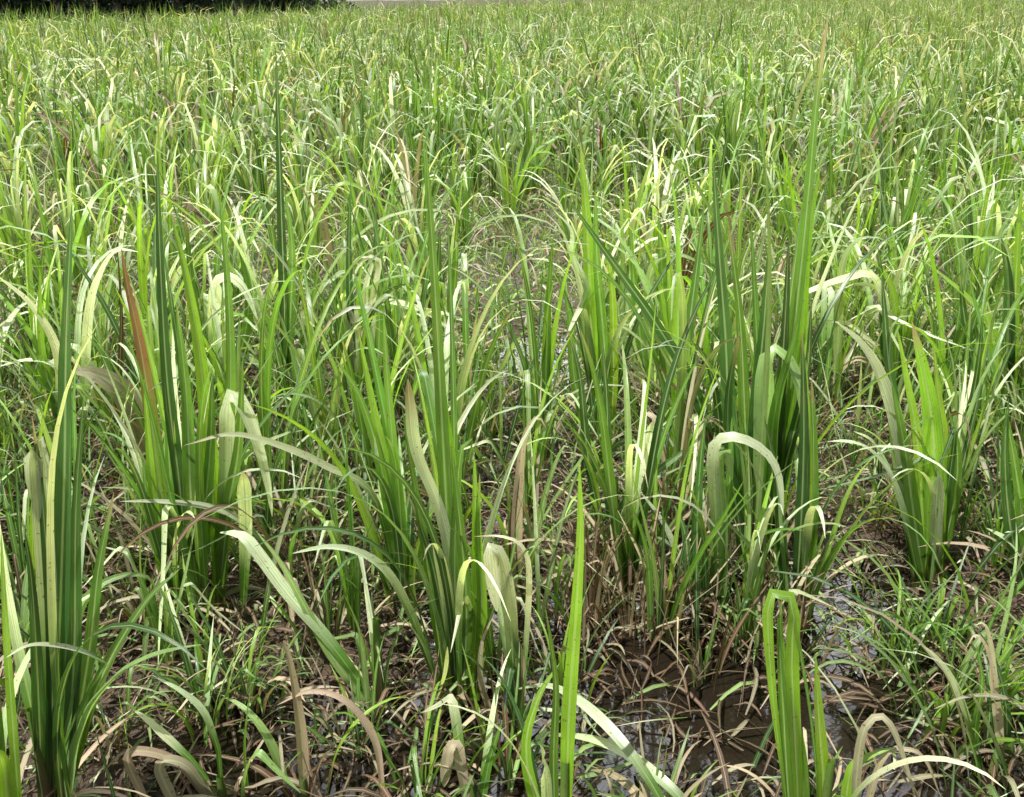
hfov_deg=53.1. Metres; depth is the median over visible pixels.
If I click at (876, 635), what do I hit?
grass tuft
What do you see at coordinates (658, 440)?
tall grass plant
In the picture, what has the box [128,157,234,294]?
tall grass plant
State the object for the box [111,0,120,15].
tree
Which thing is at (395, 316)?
tall grass plant
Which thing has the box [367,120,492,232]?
tall grass plant
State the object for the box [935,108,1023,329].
tall grass plant
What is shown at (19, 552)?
tall grass plant
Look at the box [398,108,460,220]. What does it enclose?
tall grass plant
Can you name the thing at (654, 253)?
tall grass plant
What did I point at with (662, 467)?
tall grass plant
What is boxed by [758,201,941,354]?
tall grass plant
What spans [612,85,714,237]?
tall grass plant
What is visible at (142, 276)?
tall grass plant
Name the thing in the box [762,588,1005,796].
tall grass plant
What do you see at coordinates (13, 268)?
tall grass plant
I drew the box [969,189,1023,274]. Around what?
tall grass plant
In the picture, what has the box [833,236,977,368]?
tall grass plant
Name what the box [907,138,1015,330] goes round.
tall grass plant
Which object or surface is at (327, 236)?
tall grass plant
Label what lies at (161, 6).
shrub
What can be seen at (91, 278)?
tall grass plant
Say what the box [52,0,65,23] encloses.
tree
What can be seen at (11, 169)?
tall grass plant
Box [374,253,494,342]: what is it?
tall grass plant
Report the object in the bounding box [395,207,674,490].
tall grass plant
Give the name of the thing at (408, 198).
tall grass plant
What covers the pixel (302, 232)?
tall grass plant
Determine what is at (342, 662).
tall grass plant
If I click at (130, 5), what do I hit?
shrub
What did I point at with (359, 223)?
tall grass plant
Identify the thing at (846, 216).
tall grass plant
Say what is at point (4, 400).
tall grass plant
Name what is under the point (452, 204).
tall grass plant
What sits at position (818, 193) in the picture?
tall grass plant
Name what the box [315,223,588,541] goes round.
tall grass plant
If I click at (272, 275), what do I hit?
tall grass plant
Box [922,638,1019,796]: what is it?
tall grass plant
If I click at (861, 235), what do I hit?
tall grass plant
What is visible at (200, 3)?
shrub
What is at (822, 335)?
tall grass plant
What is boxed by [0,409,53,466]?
tall grass plant
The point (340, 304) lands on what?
tall grass plant
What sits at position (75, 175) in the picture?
tall grass plant
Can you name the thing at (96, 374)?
tall grass plant
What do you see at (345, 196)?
tall grass plant
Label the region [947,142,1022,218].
tall grass plant
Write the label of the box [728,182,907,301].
tall grass plant
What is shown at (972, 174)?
tall grass plant
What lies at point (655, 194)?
tall grass plant
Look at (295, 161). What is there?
tall grass plant
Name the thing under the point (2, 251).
tall grass plant
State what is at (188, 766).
tall grass plant
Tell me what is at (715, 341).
tall grass plant
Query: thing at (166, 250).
tall grass plant
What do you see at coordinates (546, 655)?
grass tuft
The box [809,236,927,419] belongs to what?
tall grass plant
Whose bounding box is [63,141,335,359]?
tall grass plant
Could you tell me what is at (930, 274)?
tall grass plant
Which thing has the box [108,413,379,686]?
tall grass plant
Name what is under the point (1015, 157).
tall grass plant
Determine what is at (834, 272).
tall grass plant
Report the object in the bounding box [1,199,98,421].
tall grass plant
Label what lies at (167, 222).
tall grass plant
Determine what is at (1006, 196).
tall grass plant
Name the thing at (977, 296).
tall grass plant
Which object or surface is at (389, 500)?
tall grass plant
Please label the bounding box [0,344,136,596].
tall grass plant
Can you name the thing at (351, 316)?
tall grass plant
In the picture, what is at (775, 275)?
tall grass plant
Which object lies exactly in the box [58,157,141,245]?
tall grass plant
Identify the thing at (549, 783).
tall grass plant
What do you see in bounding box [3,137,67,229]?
tall grass plant
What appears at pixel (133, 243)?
tall grass plant
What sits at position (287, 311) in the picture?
tall grass plant
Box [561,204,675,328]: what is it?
tall grass plant
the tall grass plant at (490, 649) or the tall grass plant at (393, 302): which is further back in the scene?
the tall grass plant at (393, 302)
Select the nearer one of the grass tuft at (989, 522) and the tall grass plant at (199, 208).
the grass tuft at (989, 522)
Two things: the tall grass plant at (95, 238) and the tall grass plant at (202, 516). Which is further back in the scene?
the tall grass plant at (95, 238)
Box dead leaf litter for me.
[0,84,1023,796]
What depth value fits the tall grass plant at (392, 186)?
5.62 m
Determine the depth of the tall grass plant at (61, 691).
1.92 m
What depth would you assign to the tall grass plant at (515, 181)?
7.25 m
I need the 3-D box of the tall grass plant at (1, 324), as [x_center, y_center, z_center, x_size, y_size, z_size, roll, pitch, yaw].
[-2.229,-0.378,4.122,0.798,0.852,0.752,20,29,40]
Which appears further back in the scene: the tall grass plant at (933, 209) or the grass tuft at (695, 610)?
the tall grass plant at (933, 209)
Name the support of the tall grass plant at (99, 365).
on the ground at (174, 722)
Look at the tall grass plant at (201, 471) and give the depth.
2.56 m
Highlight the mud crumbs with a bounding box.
[0,314,1023,796]
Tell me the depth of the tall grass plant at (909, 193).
6.25 m
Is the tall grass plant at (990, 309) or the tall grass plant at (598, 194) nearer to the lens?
the tall grass plant at (990, 309)
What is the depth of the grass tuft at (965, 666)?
2.32 m
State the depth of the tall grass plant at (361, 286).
4.57 m
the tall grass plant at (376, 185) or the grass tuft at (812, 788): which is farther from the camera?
the tall grass plant at (376, 185)
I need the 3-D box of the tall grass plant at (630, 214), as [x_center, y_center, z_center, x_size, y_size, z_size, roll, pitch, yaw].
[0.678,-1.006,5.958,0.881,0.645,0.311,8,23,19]
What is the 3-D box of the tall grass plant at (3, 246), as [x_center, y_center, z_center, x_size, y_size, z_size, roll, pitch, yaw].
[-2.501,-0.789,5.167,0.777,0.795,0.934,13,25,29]
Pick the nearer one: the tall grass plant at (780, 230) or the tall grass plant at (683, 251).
the tall grass plant at (683, 251)
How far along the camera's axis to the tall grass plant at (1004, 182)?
6.00 m
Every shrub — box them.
[0,0,46,23]
[6,0,89,24]
[38,0,146,23]
[76,0,150,19]
[110,0,195,19]
[130,0,244,21]
[191,0,274,19]
[238,0,291,18]
[244,0,331,17]
[258,0,358,11]
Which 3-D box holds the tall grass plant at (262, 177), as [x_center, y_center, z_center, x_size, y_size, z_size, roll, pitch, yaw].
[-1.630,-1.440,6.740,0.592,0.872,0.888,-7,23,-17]
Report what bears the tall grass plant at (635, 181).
on the ground at (174, 722)
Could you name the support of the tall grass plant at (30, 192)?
on the ground at (174, 722)
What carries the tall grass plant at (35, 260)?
on the ground at (174, 722)
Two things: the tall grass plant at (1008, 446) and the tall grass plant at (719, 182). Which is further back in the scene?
the tall grass plant at (719, 182)
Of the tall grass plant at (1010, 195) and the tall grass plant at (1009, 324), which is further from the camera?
the tall grass plant at (1010, 195)
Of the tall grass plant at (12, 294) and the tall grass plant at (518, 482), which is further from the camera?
the tall grass plant at (12, 294)
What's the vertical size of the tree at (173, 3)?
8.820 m
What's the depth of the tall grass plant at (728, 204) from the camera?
5.86 m
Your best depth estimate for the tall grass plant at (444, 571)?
2.27 m
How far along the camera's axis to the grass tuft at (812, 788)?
2.14 m
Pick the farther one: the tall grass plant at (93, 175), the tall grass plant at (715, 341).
the tall grass plant at (93, 175)
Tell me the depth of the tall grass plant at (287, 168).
7.14 m
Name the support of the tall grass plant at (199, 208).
on the ground at (174, 722)
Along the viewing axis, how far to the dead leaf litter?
2.63 m
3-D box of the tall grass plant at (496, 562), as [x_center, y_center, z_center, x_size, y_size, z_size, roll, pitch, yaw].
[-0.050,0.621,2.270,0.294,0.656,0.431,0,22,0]
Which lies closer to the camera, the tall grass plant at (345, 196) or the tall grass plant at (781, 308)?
the tall grass plant at (781, 308)
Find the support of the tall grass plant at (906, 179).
on the ground at (174, 722)
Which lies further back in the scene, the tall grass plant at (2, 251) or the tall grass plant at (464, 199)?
the tall grass plant at (464, 199)
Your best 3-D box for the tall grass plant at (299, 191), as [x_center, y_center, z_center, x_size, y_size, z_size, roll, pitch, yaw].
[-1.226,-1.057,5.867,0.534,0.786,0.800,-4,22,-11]
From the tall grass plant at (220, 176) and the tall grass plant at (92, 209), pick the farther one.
the tall grass plant at (220, 176)
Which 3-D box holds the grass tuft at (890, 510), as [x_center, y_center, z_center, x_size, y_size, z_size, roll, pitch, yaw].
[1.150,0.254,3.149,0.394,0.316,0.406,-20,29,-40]
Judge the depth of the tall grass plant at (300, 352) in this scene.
3.72 m
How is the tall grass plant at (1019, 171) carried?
on the ground at (174, 722)
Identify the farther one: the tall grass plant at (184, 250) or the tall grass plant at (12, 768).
the tall grass plant at (184, 250)
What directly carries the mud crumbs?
on the ground at (174, 722)
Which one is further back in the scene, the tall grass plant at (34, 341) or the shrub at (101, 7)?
the shrub at (101, 7)
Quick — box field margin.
[20,0,998,19]
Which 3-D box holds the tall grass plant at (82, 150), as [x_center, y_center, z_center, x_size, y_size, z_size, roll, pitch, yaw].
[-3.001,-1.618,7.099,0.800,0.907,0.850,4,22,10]
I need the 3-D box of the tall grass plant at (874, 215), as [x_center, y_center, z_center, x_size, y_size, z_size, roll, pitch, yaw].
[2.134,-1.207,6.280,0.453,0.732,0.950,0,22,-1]
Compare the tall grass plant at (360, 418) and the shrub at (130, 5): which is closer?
the tall grass plant at (360, 418)
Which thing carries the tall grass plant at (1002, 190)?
on the ground at (174, 722)
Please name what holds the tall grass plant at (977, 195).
on the ground at (174, 722)
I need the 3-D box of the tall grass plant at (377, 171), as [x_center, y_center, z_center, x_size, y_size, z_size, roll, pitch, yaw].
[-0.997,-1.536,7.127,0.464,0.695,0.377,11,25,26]
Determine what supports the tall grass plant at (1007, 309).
on the ground at (174, 722)
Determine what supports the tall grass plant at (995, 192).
on the ground at (174, 722)
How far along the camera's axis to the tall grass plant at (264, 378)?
3.03 m
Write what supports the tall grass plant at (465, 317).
on the ground at (174, 722)
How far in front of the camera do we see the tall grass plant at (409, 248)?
4.89 m
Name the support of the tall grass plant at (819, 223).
on the ground at (174, 722)
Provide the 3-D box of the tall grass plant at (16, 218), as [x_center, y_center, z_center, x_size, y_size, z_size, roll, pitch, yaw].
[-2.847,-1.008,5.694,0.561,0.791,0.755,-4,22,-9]
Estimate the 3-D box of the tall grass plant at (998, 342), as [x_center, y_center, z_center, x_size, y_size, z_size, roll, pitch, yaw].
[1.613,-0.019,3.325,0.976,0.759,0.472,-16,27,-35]
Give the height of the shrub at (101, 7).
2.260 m
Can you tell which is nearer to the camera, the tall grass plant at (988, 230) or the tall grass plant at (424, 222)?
the tall grass plant at (988, 230)
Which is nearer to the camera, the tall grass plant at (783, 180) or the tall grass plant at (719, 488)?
the tall grass plant at (719, 488)
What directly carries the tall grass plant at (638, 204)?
on the ground at (174, 722)
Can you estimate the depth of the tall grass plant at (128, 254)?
5.01 m
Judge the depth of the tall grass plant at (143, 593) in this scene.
2.46 m
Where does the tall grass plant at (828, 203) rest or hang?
on the ground at (174, 722)
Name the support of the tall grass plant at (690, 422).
on the ground at (174, 722)
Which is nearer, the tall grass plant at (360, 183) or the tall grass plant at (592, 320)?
the tall grass plant at (592, 320)
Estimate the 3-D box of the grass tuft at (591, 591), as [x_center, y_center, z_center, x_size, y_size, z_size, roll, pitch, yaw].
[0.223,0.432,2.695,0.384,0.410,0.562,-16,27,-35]
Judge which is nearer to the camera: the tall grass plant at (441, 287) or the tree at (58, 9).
the tall grass plant at (441, 287)
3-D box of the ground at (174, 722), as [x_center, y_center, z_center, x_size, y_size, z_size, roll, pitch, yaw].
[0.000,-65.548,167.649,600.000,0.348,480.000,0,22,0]
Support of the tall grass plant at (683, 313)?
on the ground at (174, 722)
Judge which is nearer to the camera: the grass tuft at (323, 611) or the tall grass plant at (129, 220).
the grass tuft at (323, 611)
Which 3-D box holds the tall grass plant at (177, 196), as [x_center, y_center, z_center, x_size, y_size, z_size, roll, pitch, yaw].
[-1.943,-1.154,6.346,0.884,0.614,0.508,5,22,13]
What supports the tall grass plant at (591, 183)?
on the ground at (174, 722)
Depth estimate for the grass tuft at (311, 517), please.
3.00 m
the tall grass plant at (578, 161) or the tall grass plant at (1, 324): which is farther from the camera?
the tall grass plant at (578, 161)
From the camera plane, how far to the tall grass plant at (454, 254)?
4.01 m
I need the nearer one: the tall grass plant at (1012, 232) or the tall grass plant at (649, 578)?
the tall grass plant at (649, 578)
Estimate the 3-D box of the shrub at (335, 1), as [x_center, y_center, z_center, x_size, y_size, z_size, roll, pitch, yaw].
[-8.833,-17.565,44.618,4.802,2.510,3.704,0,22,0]
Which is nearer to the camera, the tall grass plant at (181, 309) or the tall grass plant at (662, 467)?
the tall grass plant at (662, 467)
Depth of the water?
2.41 m
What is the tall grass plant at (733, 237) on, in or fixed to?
on the ground at (174, 722)
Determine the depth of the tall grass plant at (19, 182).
6.78 m
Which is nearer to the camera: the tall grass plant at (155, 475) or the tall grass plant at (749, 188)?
the tall grass plant at (155, 475)
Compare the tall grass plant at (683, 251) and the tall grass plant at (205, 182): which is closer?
the tall grass plant at (683, 251)
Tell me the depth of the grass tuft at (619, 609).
2.69 m
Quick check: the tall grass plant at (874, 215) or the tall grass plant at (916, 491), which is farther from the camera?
the tall grass plant at (874, 215)
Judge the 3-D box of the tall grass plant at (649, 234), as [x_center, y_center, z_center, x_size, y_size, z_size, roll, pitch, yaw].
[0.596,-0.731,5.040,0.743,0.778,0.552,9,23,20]
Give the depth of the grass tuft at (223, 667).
2.39 m
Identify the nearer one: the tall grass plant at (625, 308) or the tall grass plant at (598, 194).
the tall grass plant at (625, 308)
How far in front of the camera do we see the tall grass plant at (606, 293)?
4.67 m
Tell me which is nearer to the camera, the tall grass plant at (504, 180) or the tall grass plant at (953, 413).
the tall grass plant at (953, 413)
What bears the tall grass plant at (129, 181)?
on the ground at (174, 722)
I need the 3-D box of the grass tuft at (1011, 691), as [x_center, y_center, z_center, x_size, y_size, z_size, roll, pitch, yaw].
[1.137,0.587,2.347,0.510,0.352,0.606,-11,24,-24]
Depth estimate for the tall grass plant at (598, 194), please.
6.43 m
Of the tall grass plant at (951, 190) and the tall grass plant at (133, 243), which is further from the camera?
the tall grass plant at (951, 190)
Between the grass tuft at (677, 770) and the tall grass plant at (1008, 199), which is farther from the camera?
the tall grass plant at (1008, 199)
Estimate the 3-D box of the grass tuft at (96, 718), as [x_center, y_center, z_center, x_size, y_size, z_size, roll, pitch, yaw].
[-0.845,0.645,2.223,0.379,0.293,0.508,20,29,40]
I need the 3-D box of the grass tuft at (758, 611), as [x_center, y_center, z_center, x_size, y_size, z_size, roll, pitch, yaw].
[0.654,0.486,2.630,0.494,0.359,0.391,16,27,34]
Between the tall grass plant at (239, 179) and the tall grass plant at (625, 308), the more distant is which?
the tall grass plant at (239, 179)
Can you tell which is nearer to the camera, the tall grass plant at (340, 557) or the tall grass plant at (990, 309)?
the tall grass plant at (340, 557)
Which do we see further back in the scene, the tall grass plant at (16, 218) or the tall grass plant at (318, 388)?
the tall grass plant at (16, 218)
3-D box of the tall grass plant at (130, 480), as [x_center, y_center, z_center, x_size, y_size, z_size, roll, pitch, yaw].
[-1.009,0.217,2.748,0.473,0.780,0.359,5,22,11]
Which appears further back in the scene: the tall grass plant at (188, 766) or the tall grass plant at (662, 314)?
the tall grass plant at (662, 314)
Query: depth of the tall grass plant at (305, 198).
6.56 m
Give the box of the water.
[0,119,1023,796]
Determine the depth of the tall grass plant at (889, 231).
4.53 m
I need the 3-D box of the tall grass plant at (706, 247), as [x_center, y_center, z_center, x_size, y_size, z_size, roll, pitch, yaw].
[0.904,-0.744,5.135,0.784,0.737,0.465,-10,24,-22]
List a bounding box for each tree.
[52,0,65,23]
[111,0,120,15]
[171,0,179,23]
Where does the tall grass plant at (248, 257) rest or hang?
on the ground at (174, 722)
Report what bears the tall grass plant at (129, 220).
on the ground at (174, 722)
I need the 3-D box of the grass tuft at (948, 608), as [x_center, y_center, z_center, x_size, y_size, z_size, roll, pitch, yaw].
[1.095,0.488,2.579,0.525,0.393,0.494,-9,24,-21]
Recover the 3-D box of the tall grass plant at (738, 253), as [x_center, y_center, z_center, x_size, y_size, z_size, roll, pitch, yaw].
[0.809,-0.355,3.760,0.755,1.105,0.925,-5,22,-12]
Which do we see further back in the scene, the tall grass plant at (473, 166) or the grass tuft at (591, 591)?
the tall grass plant at (473, 166)
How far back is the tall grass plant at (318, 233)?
6.23 m
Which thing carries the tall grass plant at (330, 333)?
on the ground at (174, 722)
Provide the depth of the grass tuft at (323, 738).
2.28 m
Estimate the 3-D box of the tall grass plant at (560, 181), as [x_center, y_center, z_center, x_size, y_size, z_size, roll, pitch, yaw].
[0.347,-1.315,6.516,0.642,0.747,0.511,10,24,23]
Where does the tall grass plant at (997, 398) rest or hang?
on the ground at (174, 722)
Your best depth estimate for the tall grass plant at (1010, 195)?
5.87 m
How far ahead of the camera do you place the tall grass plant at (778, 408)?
2.71 m
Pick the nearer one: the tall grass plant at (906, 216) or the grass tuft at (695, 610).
the grass tuft at (695, 610)
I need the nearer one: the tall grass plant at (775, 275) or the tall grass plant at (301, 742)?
the tall grass plant at (301, 742)
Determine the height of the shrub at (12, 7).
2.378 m
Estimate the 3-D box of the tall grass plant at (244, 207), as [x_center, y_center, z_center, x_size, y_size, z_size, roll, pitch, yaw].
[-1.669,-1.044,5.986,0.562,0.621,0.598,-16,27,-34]
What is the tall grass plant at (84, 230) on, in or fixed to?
on the ground at (174, 722)
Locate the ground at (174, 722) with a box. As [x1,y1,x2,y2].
[0,0,1023,796]
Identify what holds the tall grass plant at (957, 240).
on the ground at (174, 722)
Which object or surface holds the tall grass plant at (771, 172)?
on the ground at (174, 722)
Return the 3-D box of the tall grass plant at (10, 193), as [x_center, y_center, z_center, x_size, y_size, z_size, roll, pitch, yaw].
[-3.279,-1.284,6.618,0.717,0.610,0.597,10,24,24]
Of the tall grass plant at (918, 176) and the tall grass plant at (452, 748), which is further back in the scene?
the tall grass plant at (918, 176)
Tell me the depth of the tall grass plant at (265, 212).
5.00 m
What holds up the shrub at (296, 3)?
on the ground at (174, 722)
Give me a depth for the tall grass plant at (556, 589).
2.73 m
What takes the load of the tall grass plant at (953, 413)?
on the ground at (174, 722)
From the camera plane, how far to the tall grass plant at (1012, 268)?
3.65 m
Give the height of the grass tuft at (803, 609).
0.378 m
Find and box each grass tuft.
[0,543,125,690]
[17,631,208,775]
[81,481,235,632]
[106,554,311,742]
[134,586,339,733]
[231,419,374,574]
[237,521,396,660]
[271,634,438,783]
[370,643,542,796]
[429,643,627,796]
[459,573,683,724]
[513,479,677,653]
[517,482,790,664]
[581,720,738,796]
[584,499,764,663]
[651,534,801,708]
[666,519,853,663]
[715,727,900,796]
[727,559,852,674]
[811,534,1023,684]
[814,540,1023,782]
[816,546,968,674]
[819,444,913,534]
[882,416,1023,571]
[884,527,1023,721]
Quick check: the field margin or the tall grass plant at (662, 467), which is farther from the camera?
the field margin
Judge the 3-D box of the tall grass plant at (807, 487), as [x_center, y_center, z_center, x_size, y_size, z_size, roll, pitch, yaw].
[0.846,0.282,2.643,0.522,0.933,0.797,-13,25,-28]
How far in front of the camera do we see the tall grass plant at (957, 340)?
3.70 m
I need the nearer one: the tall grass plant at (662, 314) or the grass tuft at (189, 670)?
the grass tuft at (189, 670)
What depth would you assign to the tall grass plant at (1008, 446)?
2.73 m
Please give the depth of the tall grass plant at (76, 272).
5.23 m
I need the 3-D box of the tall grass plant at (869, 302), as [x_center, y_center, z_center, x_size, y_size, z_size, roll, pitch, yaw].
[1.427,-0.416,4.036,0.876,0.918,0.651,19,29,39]
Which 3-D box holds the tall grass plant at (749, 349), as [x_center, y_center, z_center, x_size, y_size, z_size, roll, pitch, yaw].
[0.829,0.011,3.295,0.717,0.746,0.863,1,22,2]
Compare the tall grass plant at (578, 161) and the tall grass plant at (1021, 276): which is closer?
the tall grass plant at (1021, 276)
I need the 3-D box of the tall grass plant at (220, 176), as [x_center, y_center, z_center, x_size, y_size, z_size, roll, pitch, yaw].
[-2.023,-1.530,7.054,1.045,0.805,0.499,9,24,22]
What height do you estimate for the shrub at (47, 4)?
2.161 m
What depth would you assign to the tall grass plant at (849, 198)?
6.72 m
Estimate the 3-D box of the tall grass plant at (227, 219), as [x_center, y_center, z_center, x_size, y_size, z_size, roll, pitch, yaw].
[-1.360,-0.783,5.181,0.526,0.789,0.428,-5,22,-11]
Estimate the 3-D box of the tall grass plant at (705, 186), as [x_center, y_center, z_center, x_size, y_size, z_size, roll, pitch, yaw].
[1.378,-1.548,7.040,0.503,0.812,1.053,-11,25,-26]
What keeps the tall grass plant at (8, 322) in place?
on the ground at (174, 722)
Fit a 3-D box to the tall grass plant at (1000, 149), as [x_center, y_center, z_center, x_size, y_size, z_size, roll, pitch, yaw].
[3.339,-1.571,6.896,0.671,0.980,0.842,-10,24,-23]
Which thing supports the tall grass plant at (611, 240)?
on the ground at (174, 722)
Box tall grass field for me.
[0,0,1023,216]
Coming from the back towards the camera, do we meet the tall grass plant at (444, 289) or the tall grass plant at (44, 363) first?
the tall grass plant at (444, 289)
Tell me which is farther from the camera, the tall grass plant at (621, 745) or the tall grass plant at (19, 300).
the tall grass plant at (19, 300)
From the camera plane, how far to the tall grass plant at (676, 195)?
7.27 m
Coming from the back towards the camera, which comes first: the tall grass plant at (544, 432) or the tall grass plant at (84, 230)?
the tall grass plant at (84, 230)
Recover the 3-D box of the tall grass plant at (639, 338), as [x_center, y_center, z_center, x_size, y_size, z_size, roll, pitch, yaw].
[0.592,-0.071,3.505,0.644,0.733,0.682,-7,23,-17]
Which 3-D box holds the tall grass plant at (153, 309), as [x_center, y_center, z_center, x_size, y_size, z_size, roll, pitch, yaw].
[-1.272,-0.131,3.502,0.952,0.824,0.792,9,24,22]
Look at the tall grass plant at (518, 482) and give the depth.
2.74 m
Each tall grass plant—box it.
[0,100,122,258]
[0,121,63,252]
[0,141,128,302]
[0,148,72,368]
[0,149,64,230]
[0,151,44,230]
[0,152,316,662]
[0,153,63,277]
[0,153,137,339]
[0,156,36,176]
[0,158,121,311]
[0,168,25,309]
[0,192,270,367]
[0,204,59,326]
[0,205,207,796]
[0,234,167,389]
[0,242,61,258]
[0,244,169,436]
[0,246,56,426]
[0,268,121,482]
[0,301,78,458]
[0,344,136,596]
[0,360,18,458]
[0,385,112,627]
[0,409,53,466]
[0,535,107,796]
[1,106,165,292]
[1,139,236,333]
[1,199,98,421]
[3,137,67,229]
[6,214,129,415]
[7,96,121,231]
[11,128,114,248]
[15,107,132,221]
[18,248,194,464]
[26,109,177,229]
[31,169,153,310]
[39,189,200,329]
[56,182,127,269]
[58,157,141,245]
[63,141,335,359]
[64,231,294,427]
[66,86,182,261]
[66,137,230,301]
[82,248,302,640]
[82,526,250,721]
[84,56,473,420]
[84,298,257,523]
[88,325,223,575]
[95,101,210,287]
[95,120,193,262]
[96,228,265,408]
[97,220,281,425]
[102,675,299,796]
[104,92,191,217]
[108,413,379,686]
[111,209,210,306]
[126,162,205,246]
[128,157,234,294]
[135,176,289,296]
[139,121,259,225]
[140,246,384,536]
[143,183,333,368]
[147,236,258,351]
[154,121,220,275]
[154,253,321,433]
[167,299,312,484]
[173,127,263,247]
[180,93,323,227]
[180,165,271,250]
[186,267,532,634]
[189,244,429,463]
[190,171,284,304]
[194,179,277,334]
[198,209,341,325]
[198,640,406,796]
[199,130,368,307]
[211,142,576,730]
[220,530,445,713]
[221,118,295,238]
[221,139,354,295]
[235,129,336,243]
[241,136,339,187]
[246,114,415,251]
[248,75,345,223]
[250,182,424,439]
[250,231,426,507]
[254,142,345,271]
[258,236,423,423]
[271,120,398,225]
[271,256,466,519]
[272,197,402,363]
[282,419,432,680]
[283,167,416,308]
[286,199,412,319]
[287,145,341,261]
[296,141,462,270]
[301,117,424,297]
[307,157,565,427]
[309,111,414,238]
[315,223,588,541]
[318,247,408,376]
[320,131,436,275]
[332,173,447,319]
[336,130,396,214]
[341,202,561,463]
[343,173,425,296]
[352,168,525,382]
[354,258,519,405]
[357,139,470,303]
[357,224,451,411]
[364,136,510,364]
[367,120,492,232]
[370,137,481,222]
[371,470,632,698]
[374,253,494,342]
[385,130,470,242]
[394,86,537,246]
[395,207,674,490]
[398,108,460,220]
[403,138,489,215]
[417,117,518,256]
[421,535,559,774]
[421,650,510,796]
[439,463,583,796]
[458,327,598,534]
[460,124,550,228]
[461,416,572,608]
[469,251,773,610]
[475,127,546,214]
[492,142,706,450]
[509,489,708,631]
[511,120,638,237]
[511,161,632,274]
[517,333,700,558]
[519,683,731,796]
[521,134,613,243]
[527,197,684,339]
[529,68,648,215]
[532,156,870,493]
[542,184,749,321]
[543,115,663,223]
[553,204,857,414]
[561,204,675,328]
[564,282,751,603]
[567,197,750,477]
[572,367,794,642]
[573,182,653,299]
[575,170,690,262]
[579,166,718,315]
[580,197,727,367]
[599,137,724,283]
[599,138,701,246]
[604,174,724,345]
[605,140,733,279]
[606,210,711,411]
[607,266,721,432]
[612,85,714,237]
[617,174,798,324]
[622,11,1022,585]
[623,445,836,646]
[629,102,757,302]
[630,120,717,218]
[636,149,896,393]
[639,417,847,665]
[644,180,750,290]
[650,115,744,229]
[656,264,852,482]
[666,148,715,255]
[668,195,757,435]
[669,163,791,352]
[671,164,1010,426]
[671,333,955,624]
[685,278,876,546]
[692,131,816,269]
[700,126,823,232]
[719,134,805,239]
[720,193,856,344]
[725,105,862,222]
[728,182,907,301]
[736,129,842,244]
[748,178,970,314]
[753,102,959,299]
[754,129,823,230]
[757,206,926,355]
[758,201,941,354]
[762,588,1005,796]
[768,141,907,306]
[782,133,870,217]
[786,135,878,272]
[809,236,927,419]
[809,713,939,796]
[810,178,1023,397]
[811,357,1008,533]
[819,277,1009,606]
[821,123,900,238]
[827,109,962,243]
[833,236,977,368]
[841,91,1023,289]
[842,139,918,254]
[844,114,956,233]
[845,191,1015,332]
[848,177,1023,336]
[852,146,964,282]
[854,149,976,248]
[873,258,1023,481]
[874,113,930,208]
[875,216,1023,437]
[877,307,1023,538]
[884,131,972,234]
[893,306,1023,522]
[898,148,1022,271]
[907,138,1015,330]
[909,126,1023,270]
[913,129,1023,294]
[919,145,997,225]
[919,166,1023,363]
[920,399,1023,589]
[922,183,1023,440]
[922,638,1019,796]
[926,251,1023,402]
[929,148,1023,262]
[933,170,1016,289]
[933,256,1023,496]
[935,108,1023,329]
[935,611,1023,773]
[936,151,1015,237]
[941,103,1023,225]
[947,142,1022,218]
[951,115,1023,252]
[955,242,1023,379]
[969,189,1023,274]
[975,166,1022,263]
[976,170,1016,236]
[976,174,1023,305]
[980,290,1023,444]
[985,319,1023,329]
[991,198,1023,350]
[995,142,1023,230]
[998,154,1023,267]
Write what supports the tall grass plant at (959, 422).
on the ground at (174, 722)
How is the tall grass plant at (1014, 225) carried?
on the ground at (174, 722)
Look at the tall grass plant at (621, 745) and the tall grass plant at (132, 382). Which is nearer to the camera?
the tall grass plant at (621, 745)
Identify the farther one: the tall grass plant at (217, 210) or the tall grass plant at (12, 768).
the tall grass plant at (217, 210)
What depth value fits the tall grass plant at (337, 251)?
4.81 m
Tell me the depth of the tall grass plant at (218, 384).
3.28 m
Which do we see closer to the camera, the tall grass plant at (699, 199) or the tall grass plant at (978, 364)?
the tall grass plant at (978, 364)
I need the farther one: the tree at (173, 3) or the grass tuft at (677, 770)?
the tree at (173, 3)
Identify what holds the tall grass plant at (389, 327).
on the ground at (174, 722)
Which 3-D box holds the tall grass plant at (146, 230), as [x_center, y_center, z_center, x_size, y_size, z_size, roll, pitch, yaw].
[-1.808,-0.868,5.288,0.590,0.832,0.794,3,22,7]
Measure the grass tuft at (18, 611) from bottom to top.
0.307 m
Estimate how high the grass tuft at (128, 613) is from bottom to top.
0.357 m
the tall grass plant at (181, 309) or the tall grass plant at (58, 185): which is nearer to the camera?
the tall grass plant at (181, 309)
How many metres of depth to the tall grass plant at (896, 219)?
5.85 m
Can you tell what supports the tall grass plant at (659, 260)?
on the ground at (174, 722)
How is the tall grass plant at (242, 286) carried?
on the ground at (174, 722)
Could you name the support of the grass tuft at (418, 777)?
on the ground at (174, 722)
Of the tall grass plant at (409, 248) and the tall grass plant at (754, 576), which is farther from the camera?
the tall grass plant at (409, 248)
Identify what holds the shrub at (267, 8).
on the ground at (174, 722)
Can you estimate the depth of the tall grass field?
11.10 m

